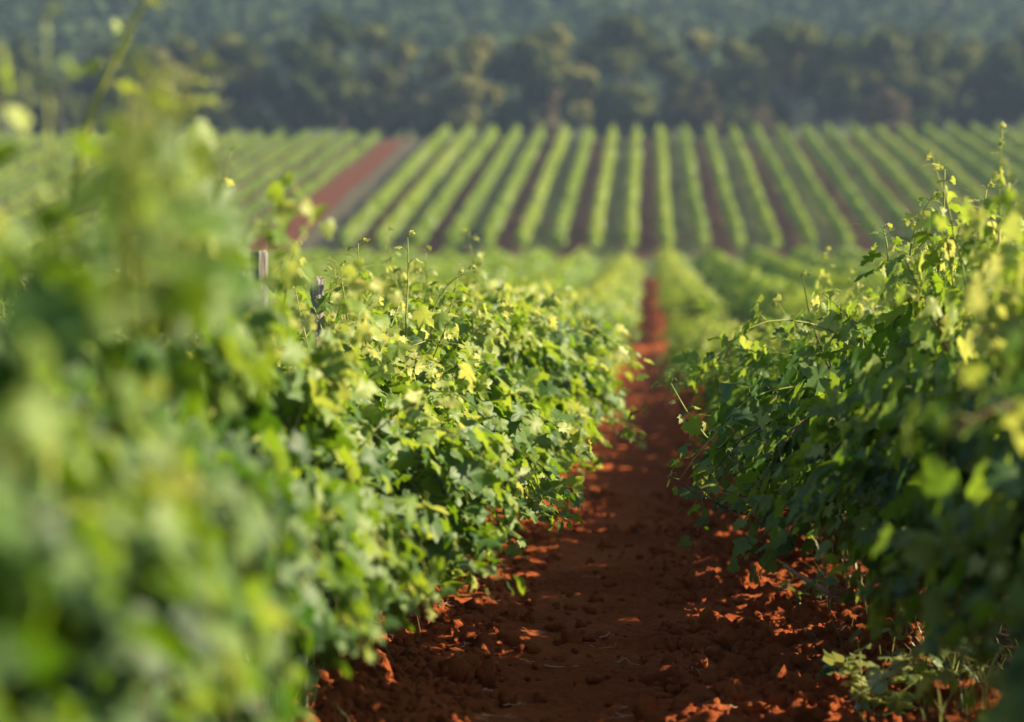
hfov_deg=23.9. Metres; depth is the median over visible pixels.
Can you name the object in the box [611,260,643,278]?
grapevine
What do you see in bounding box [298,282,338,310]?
grapevine
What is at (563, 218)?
vine row
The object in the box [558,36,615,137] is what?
tree
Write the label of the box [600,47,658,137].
tree
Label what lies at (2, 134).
vine row
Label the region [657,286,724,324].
grapevine
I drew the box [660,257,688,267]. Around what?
grapevine
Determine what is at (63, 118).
tree
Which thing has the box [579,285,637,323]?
grapevine
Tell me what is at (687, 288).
grapevine
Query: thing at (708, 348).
grapevine
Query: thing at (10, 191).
vine row
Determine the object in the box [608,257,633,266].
grapevine
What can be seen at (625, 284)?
grapevine
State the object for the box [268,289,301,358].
grapevine
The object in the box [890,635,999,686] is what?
weed plant
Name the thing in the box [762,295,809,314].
grapevine
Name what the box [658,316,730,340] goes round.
grapevine
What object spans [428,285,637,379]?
grapevine
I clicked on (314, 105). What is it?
tree
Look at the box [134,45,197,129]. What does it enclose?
tree
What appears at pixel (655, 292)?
grapevine
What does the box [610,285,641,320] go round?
grapevine
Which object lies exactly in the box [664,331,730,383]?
grapevine
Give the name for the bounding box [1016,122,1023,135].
vine row
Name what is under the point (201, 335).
grapevine
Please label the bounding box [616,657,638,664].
dry twig
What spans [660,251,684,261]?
grapevine
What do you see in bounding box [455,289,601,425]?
grapevine
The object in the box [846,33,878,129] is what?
tree
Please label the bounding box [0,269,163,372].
grapevine
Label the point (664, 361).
grapevine
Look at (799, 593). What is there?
weed plant
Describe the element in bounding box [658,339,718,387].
grapevine
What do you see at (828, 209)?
vine row
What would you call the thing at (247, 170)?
vine row
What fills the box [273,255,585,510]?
grapevine
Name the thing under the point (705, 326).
grapevine
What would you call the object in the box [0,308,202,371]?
grapevine
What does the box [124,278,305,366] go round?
grapevine
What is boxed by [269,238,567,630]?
grapevine
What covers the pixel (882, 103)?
tree
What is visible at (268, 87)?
tree
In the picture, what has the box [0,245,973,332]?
vine foliage
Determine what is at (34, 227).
vine row
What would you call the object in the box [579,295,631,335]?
grapevine
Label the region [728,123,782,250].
vine row
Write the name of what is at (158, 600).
grapevine
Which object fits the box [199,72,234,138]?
tree
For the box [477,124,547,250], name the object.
vine row
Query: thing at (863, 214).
vine row
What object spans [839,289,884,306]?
grapevine
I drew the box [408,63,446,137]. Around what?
tree
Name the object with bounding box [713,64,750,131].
tree
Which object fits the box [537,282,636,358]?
grapevine
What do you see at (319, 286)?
wooden post
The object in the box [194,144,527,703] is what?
grapevine
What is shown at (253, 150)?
vine row
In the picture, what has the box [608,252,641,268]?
grapevine
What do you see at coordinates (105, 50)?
tree
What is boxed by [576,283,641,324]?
grapevine
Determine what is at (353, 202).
grass strip
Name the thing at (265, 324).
grapevine
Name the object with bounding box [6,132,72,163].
vine row
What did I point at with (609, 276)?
grapevine
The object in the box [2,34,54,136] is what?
tree
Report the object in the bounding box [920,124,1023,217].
vine row
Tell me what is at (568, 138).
headland track
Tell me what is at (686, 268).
grapevine
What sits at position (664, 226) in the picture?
vine row
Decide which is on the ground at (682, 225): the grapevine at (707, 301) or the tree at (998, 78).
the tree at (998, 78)
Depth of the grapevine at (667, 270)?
96.94 m
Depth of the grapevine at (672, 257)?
116.05 m
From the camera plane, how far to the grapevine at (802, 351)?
10.55 m
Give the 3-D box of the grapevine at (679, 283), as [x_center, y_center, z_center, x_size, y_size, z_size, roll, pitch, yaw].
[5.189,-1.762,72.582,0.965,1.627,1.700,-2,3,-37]
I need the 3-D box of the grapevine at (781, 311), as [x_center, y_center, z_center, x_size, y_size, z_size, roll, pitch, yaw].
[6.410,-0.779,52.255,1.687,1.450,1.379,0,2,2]
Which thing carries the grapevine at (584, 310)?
on the path
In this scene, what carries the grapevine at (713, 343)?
on the path
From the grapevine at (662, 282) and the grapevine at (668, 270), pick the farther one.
the grapevine at (668, 270)
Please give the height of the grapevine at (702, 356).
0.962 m
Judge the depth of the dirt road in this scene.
189.00 m
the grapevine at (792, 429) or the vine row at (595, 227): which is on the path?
the grapevine at (792, 429)
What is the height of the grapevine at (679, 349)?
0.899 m
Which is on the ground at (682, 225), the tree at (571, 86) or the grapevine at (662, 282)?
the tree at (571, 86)
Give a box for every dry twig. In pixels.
[544,664,577,667]
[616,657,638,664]
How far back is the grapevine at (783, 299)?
54.48 m
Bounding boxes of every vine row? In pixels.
[0,130,165,215]
[0,131,6,139]
[0,131,99,175]
[0,132,142,201]
[0,132,190,225]
[0,133,26,145]
[0,133,110,187]
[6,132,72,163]
[14,132,52,149]
[26,132,215,232]
[29,130,238,248]
[54,131,262,249]
[140,130,284,222]
[196,130,355,248]
[197,130,309,199]
[233,130,332,203]
[243,131,378,244]
[336,124,450,250]
[372,124,473,250]
[408,124,497,250]
[444,123,521,248]
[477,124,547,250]
[513,123,569,250]
[548,126,593,251]
[584,123,619,250]
[620,123,642,250]
[653,124,673,250]
[679,124,709,249]
[703,124,744,249]
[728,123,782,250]
[750,123,816,249]
[775,123,855,248]
[800,125,891,251]
[823,123,924,249]
[848,123,960,247]
[872,125,990,248]
[896,123,1023,243]
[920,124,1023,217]
[944,122,1023,192]
[968,122,1023,170]
[992,122,1023,151]
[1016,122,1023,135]
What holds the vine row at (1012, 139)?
on the ground at (682, 225)
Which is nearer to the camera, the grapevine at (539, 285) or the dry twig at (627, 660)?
the dry twig at (627, 660)
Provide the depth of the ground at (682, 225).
185.01 m
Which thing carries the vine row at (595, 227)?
on the ground at (682, 225)
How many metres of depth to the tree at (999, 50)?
255.03 m
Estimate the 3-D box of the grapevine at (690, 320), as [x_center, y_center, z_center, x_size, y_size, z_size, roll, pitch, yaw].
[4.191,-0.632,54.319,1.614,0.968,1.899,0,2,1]
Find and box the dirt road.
[247,139,408,251]
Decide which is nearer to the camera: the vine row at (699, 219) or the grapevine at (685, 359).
the grapevine at (685, 359)
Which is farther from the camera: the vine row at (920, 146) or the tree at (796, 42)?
the tree at (796, 42)
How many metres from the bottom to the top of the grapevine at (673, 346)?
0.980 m
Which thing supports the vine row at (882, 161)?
on the ground at (682, 225)
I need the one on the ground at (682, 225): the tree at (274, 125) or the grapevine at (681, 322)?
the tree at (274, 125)
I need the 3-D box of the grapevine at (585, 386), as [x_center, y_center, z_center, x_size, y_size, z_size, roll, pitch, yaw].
[-0.337,0.137,13.494,2.291,1.778,2.910,0,2,5]
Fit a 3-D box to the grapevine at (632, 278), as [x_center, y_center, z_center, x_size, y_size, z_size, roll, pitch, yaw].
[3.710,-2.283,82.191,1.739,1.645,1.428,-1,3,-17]
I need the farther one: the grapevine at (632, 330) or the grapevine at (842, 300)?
the grapevine at (842, 300)
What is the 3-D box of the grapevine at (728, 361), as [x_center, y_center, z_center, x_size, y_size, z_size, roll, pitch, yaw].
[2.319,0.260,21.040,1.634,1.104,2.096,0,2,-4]
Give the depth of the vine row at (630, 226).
176.34 m
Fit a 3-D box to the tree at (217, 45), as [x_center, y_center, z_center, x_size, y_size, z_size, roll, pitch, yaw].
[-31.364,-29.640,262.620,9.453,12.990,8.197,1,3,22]
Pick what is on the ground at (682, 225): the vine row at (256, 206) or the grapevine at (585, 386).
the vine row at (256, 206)
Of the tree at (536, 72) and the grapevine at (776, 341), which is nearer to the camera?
the grapevine at (776, 341)
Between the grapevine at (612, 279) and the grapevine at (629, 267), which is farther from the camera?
the grapevine at (629, 267)
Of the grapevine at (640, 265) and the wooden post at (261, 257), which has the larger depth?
the grapevine at (640, 265)
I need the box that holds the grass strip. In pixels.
[289,139,428,254]
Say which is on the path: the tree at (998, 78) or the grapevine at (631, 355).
the grapevine at (631, 355)
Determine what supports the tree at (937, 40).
on the ground at (682, 225)
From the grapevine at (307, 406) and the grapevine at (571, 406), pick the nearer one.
the grapevine at (307, 406)
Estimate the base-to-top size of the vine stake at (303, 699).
1.065 m
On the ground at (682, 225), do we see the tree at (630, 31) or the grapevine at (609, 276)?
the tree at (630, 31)
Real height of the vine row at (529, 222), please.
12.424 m
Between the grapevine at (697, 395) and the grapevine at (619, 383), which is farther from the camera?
the grapevine at (697, 395)
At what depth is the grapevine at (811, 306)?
43.35 m
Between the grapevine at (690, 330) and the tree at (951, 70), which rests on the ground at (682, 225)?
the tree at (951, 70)
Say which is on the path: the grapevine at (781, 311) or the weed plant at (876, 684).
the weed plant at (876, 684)
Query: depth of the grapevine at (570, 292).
30.79 m
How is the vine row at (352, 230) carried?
on the ground at (682, 225)
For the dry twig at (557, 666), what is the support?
on the path
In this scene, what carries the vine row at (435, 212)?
on the ground at (682, 225)
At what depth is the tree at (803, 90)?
252.80 m
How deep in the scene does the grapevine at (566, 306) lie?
21.13 m
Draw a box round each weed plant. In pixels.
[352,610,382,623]
[778,579,824,605]
[816,654,858,679]
[822,643,922,719]
[879,627,980,696]
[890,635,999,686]
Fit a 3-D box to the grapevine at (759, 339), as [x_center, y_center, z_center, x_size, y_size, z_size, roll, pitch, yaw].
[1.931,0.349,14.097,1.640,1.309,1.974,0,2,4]
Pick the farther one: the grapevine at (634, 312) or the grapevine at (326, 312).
the grapevine at (634, 312)
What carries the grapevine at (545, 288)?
on the path
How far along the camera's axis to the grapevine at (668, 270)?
97.80 m
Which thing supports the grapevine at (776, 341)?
on the path
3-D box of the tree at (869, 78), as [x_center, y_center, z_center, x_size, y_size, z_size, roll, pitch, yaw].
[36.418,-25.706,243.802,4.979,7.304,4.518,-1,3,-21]
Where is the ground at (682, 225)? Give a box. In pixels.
[0,25,1023,721]
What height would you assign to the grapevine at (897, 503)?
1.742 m
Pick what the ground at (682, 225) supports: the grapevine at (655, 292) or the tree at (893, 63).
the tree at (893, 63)
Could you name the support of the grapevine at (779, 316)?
on the ground at (682, 225)
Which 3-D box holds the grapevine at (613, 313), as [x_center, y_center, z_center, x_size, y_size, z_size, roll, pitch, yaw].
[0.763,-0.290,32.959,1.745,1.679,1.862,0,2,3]
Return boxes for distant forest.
[0,0,1023,109]
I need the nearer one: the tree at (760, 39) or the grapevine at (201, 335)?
the grapevine at (201, 335)
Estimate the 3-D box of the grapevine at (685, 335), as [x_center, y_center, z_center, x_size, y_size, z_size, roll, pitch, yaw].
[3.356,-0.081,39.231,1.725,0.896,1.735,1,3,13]
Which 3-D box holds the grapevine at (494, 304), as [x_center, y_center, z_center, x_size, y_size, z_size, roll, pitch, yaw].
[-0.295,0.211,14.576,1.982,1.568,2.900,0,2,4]
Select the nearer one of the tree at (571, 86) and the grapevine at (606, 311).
the grapevine at (606, 311)
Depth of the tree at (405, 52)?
261.77 m
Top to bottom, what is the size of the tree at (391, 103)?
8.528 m
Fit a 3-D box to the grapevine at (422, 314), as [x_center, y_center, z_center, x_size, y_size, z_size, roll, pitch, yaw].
[-0.611,0.295,9.994,1.903,1.666,1.727,0,2,6]
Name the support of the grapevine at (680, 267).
on the path
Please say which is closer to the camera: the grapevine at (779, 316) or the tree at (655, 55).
the grapevine at (779, 316)
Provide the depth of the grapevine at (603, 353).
15.74 m
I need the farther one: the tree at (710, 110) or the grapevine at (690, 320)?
the tree at (710, 110)
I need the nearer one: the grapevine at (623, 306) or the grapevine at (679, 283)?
the grapevine at (623, 306)
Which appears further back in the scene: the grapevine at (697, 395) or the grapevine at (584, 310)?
the grapevine at (584, 310)
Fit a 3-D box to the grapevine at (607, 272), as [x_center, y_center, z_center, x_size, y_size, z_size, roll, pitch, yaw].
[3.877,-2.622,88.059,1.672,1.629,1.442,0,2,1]
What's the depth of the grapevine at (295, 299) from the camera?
25.15 m
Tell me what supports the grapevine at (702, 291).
on the path
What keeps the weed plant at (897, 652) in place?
on the path
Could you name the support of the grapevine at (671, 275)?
on the path
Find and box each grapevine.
[0,2,331,721]
[0,41,299,721]
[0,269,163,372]
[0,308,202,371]
[0,330,275,682]
[31,0,400,715]
[117,323,215,347]
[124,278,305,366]
[160,257,456,721]
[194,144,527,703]
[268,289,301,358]
[268,303,329,328]
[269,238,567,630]
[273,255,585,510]
[275,299,325,363]
[284,230,600,549]
[290,294,335,314]
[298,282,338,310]
[306,227,652,474]
[331,266,627,468]
[334,226,600,467]
[368,274,632,416]
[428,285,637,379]
[438,279,646,448]
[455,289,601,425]
[487,276,638,368]
[489,275,620,366]
[507,280,600,402]
[528,276,630,373]
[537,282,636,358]
[547,274,632,362]
[547,279,628,340]
[551,289,624,346]
[553,286,615,375]
[561,284,633,364]
[562,291,634,367]
[564,290,629,337]
[570,293,635,347]
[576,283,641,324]
[577,288,634,316]
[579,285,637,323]
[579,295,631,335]
[580,298,618,323]
[585,277,633,310]
[586,289,609,308]
[587,273,620,286]
[588,298,644,340]
[590,282,640,313]
[592,283,625,303]
[593,278,635,310]
[595,269,639,290]
[595,278,637,300]
[596,270,643,295]
[596,306,639,334]
[598,265,629,277]
[598,267,640,288]
[598,275,636,301]
[599,329,621,372]
[600,285,643,318]
[602,256,633,267]
[604,262,630,271]
[607,254,637,264]
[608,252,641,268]
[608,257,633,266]
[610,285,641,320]
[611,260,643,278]
[615,262,640,272]
[615,264,642,275]
[617,252,645,268]
[628,276,898,559]
[652,270,692,294]
[653,283,715,310]
[653,328,718,369]
[653,334,716,369]
[655,251,678,260]
[655,263,686,283]
[655,268,689,283]
[655,324,735,356]
[656,260,692,279]
[656,280,704,315]
[657,276,715,316]
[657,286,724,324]
[657,317,703,339]
[658,261,691,287]
[658,264,679,274]
[658,271,697,296]
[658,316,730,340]
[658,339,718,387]
[659,329,710,357]
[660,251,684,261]
[660,253,685,263]
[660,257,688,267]
[660,270,700,300]
[660,278,698,294]
[661,310,715,337]
[662,285,718,318]
[662,290,726,319]
[662,311,732,332]
[663,283,717,307]
[664,287,727,317]
[664,323,746,347]
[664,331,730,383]
[664,339,718,370]
[665,275,690,290]
[666,315,707,327]
[666,317,724,337]
[666,339,717,385]
[667,162,978,615]
[667,322,730,343]
[667,323,749,347]
[668,209,934,574]
[669,316,738,332]
[671,263,695,275]
[671,331,771,383]
[673,323,751,341]
[673,332,781,404]
[674,270,703,284]
[678,331,785,391]
[679,318,753,384]
[682,333,756,393]
[685,342,777,436]
[686,312,804,436]
[689,310,817,412]
[704,308,862,472]
[709,329,781,441]
[712,245,893,427]
[750,316,822,423]
[751,121,1023,681]
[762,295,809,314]
[767,290,820,326]
[773,293,848,325]
[774,291,821,313]
[775,292,810,314]
[778,292,810,319]
[781,287,825,315]
[792,295,843,317]
[793,294,852,319]
[794,233,1023,644]
[814,289,849,326]
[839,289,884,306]
[871,251,1023,721]
[913,156,1023,705]
[982,682,1023,721]
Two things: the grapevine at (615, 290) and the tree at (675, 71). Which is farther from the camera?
the tree at (675, 71)
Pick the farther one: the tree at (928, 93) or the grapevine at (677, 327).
the tree at (928, 93)
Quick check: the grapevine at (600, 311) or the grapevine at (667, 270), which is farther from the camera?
the grapevine at (667, 270)
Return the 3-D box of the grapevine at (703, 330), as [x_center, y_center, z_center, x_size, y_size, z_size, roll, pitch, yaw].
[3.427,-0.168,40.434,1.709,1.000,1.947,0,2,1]
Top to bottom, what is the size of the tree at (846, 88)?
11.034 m
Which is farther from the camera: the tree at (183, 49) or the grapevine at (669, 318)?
the tree at (183, 49)
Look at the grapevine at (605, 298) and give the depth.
46.78 m
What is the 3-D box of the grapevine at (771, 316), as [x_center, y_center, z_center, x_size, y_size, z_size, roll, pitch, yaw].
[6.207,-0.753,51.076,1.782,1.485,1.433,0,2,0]
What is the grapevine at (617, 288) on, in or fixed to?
on the path
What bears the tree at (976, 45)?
on the ground at (682, 225)
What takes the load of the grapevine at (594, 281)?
on the path
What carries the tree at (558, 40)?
on the ground at (682, 225)
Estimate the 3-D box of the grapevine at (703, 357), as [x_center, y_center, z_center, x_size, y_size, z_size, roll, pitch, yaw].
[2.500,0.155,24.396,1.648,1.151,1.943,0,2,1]
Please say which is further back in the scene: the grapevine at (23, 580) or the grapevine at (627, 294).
the grapevine at (627, 294)
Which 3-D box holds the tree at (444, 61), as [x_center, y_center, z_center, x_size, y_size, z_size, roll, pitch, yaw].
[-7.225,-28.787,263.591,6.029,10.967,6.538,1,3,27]
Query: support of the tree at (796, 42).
on the ground at (682, 225)
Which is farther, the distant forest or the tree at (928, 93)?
the distant forest
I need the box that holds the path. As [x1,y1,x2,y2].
[301,277,1001,721]
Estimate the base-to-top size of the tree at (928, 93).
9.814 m
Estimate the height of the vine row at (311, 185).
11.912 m
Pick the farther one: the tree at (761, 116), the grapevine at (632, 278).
the tree at (761, 116)
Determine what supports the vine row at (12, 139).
on the ground at (682, 225)
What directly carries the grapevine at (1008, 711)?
on the path
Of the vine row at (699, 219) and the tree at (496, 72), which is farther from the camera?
the tree at (496, 72)
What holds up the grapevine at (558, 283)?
on the path
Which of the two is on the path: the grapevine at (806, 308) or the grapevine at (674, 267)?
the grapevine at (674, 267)
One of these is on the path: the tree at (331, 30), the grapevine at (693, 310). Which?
the grapevine at (693, 310)
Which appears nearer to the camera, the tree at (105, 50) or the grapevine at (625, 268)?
the grapevine at (625, 268)
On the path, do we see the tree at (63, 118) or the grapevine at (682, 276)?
the grapevine at (682, 276)
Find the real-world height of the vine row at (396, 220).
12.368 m
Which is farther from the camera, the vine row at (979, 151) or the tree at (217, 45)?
the tree at (217, 45)
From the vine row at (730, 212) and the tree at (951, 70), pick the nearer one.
the vine row at (730, 212)
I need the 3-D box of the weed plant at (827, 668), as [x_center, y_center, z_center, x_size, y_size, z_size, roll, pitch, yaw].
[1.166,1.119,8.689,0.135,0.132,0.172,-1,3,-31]
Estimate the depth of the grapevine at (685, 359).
11.76 m
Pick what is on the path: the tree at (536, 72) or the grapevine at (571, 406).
the grapevine at (571, 406)
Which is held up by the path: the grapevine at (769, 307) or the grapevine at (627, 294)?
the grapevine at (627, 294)
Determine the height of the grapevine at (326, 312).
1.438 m
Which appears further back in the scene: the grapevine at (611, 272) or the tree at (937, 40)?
the tree at (937, 40)
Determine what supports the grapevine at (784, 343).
on the path
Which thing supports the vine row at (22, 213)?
on the ground at (682, 225)
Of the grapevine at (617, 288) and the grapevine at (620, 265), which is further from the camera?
the grapevine at (620, 265)
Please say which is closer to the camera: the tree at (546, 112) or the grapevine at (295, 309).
the grapevine at (295, 309)
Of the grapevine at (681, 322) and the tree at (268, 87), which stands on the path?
the grapevine at (681, 322)
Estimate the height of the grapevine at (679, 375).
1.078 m
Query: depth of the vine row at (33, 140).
227.06 m
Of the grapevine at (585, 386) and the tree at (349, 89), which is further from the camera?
the tree at (349, 89)
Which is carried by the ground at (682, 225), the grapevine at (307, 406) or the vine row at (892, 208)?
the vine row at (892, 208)
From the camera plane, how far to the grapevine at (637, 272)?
95.74 m
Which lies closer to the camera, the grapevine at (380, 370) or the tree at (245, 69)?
the grapevine at (380, 370)
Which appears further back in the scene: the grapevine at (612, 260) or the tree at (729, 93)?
the tree at (729, 93)
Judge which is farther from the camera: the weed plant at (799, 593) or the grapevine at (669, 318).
the grapevine at (669, 318)
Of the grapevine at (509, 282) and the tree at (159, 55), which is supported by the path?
the grapevine at (509, 282)
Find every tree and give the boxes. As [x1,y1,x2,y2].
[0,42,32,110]
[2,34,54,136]
[5,47,45,137]
[39,73,84,138]
[63,63,94,134]
[79,37,136,113]
[82,56,130,138]
[113,46,161,131]
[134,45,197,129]
[167,33,209,134]
[184,29,265,135]
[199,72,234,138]
[221,39,284,134]
[226,54,267,133]
[262,38,303,139]
[276,39,344,133]
[281,10,356,131]
[323,60,372,136]
[335,21,410,137]
[363,61,407,139]
[377,37,427,138]
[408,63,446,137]
[415,47,457,138]
[436,41,505,138]
[456,34,498,139]
[486,31,539,138]
[488,36,562,139]
[521,23,598,124]
[531,89,561,138]
[549,66,600,137]
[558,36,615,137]
[589,12,655,126]
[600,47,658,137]
[638,42,686,137]
[651,57,695,137]
[663,28,717,138]
[684,79,728,138]
[712,37,764,138]
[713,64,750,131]
[742,22,832,138]
[745,20,793,138]
[747,101,776,138]
[791,45,855,137]
[798,35,865,128]
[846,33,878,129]
[847,70,893,137]
[855,86,913,137]
[869,23,920,137]
[898,46,955,133]
[909,29,956,137]
[936,45,997,135]
[938,37,995,119]
[972,38,1023,127]
[980,51,1023,130]
[1006,26,1023,113]
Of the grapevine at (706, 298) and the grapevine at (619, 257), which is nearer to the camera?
the grapevine at (706, 298)
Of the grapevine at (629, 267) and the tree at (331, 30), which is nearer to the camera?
the grapevine at (629, 267)
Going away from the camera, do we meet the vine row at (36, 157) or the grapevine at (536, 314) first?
the grapevine at (536, 314)
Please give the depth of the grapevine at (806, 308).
42.22 m
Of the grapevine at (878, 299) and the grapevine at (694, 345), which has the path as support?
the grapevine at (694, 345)
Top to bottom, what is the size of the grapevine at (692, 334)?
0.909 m
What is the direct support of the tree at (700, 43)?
on the ground at (682, 225)
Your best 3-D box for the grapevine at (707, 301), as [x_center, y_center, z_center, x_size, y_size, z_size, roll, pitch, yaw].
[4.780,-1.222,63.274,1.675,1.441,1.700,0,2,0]
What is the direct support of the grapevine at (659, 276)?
on the path
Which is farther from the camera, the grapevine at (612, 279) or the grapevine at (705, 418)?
the grapevine at (612, 279)
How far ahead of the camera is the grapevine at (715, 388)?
19.88 m
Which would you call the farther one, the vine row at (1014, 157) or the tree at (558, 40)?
the tree at (558, 40)
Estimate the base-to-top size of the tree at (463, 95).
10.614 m
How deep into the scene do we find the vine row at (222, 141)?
173.91 m
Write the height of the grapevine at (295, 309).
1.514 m
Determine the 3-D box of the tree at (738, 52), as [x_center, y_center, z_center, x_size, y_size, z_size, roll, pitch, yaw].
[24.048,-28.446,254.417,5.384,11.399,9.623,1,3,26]
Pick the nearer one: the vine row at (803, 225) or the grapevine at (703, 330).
the grapevine at (703, 330)
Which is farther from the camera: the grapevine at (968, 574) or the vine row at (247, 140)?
the vine row at (247, 140)
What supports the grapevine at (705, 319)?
on the path
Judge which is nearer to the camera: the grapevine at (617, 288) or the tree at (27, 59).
the grapevine at (617, 288)
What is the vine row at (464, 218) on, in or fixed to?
on the ground at (682, 225)
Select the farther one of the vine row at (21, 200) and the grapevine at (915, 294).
the vine row at (21, 200)
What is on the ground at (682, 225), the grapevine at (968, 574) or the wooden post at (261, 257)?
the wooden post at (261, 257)
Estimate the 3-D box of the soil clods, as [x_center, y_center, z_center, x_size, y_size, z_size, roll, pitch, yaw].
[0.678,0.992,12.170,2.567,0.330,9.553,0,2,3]
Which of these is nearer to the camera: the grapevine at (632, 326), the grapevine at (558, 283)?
the grapevine at (558, 283)
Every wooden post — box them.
[251,250,269,710]
[310,276,324,650]
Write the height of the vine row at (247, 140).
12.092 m
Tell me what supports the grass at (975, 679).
on the ground at (682, 225)
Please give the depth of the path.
10.82 m
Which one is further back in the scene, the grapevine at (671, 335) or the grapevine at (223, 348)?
the grapevine at (671, 335)
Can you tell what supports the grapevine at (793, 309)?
on the ground at (682, 225)
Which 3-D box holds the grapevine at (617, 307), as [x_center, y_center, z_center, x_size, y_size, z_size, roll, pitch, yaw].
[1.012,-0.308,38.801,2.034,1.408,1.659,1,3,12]
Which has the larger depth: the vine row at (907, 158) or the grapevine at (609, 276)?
the vine row at (907, 158)
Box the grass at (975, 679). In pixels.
[181,503,1016,721]
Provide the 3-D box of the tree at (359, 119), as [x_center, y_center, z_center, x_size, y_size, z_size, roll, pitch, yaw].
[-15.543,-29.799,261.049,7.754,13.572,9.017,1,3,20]
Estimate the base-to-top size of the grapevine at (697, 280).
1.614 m
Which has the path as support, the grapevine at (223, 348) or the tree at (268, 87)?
the grapevine at (223, 348)
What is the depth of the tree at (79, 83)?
262.70 m
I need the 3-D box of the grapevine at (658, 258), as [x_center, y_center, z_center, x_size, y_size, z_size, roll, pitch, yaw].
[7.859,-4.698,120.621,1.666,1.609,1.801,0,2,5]
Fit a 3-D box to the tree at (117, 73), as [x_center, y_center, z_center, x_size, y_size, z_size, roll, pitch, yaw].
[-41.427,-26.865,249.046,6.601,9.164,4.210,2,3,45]
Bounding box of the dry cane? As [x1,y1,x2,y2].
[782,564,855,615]
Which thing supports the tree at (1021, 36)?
on the ground at (682, 225)
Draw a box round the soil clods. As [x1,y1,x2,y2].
[288,486,1007,721]
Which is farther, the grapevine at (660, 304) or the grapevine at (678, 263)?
the grapevine at (678, 263)
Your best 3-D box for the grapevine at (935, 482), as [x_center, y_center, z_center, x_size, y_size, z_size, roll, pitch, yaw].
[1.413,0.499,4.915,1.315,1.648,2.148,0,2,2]
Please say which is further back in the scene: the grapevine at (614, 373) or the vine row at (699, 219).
the vine row at (699, 219)
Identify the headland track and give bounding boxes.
[215,138,723,139]
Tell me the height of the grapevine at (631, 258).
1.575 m
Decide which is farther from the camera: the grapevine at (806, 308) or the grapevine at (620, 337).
the grapevine at (806, 308)
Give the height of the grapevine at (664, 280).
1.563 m
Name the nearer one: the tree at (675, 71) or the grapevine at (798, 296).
the grapevine at (798, 296)
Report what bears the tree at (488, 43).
on the ground at (682, 225)
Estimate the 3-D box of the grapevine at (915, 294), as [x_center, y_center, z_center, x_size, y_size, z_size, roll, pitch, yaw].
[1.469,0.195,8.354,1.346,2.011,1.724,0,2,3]
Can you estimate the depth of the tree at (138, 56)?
255.99 m
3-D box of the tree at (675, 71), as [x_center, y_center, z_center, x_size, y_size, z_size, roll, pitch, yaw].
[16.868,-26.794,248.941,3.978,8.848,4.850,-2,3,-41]
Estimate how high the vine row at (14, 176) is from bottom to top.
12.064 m
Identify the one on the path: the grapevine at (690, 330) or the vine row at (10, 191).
the grapevine at (690, 330)
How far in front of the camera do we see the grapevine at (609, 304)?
42.41 m
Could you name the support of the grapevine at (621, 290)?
on the path
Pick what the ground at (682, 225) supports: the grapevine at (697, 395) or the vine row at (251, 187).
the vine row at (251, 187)
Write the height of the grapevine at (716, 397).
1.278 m

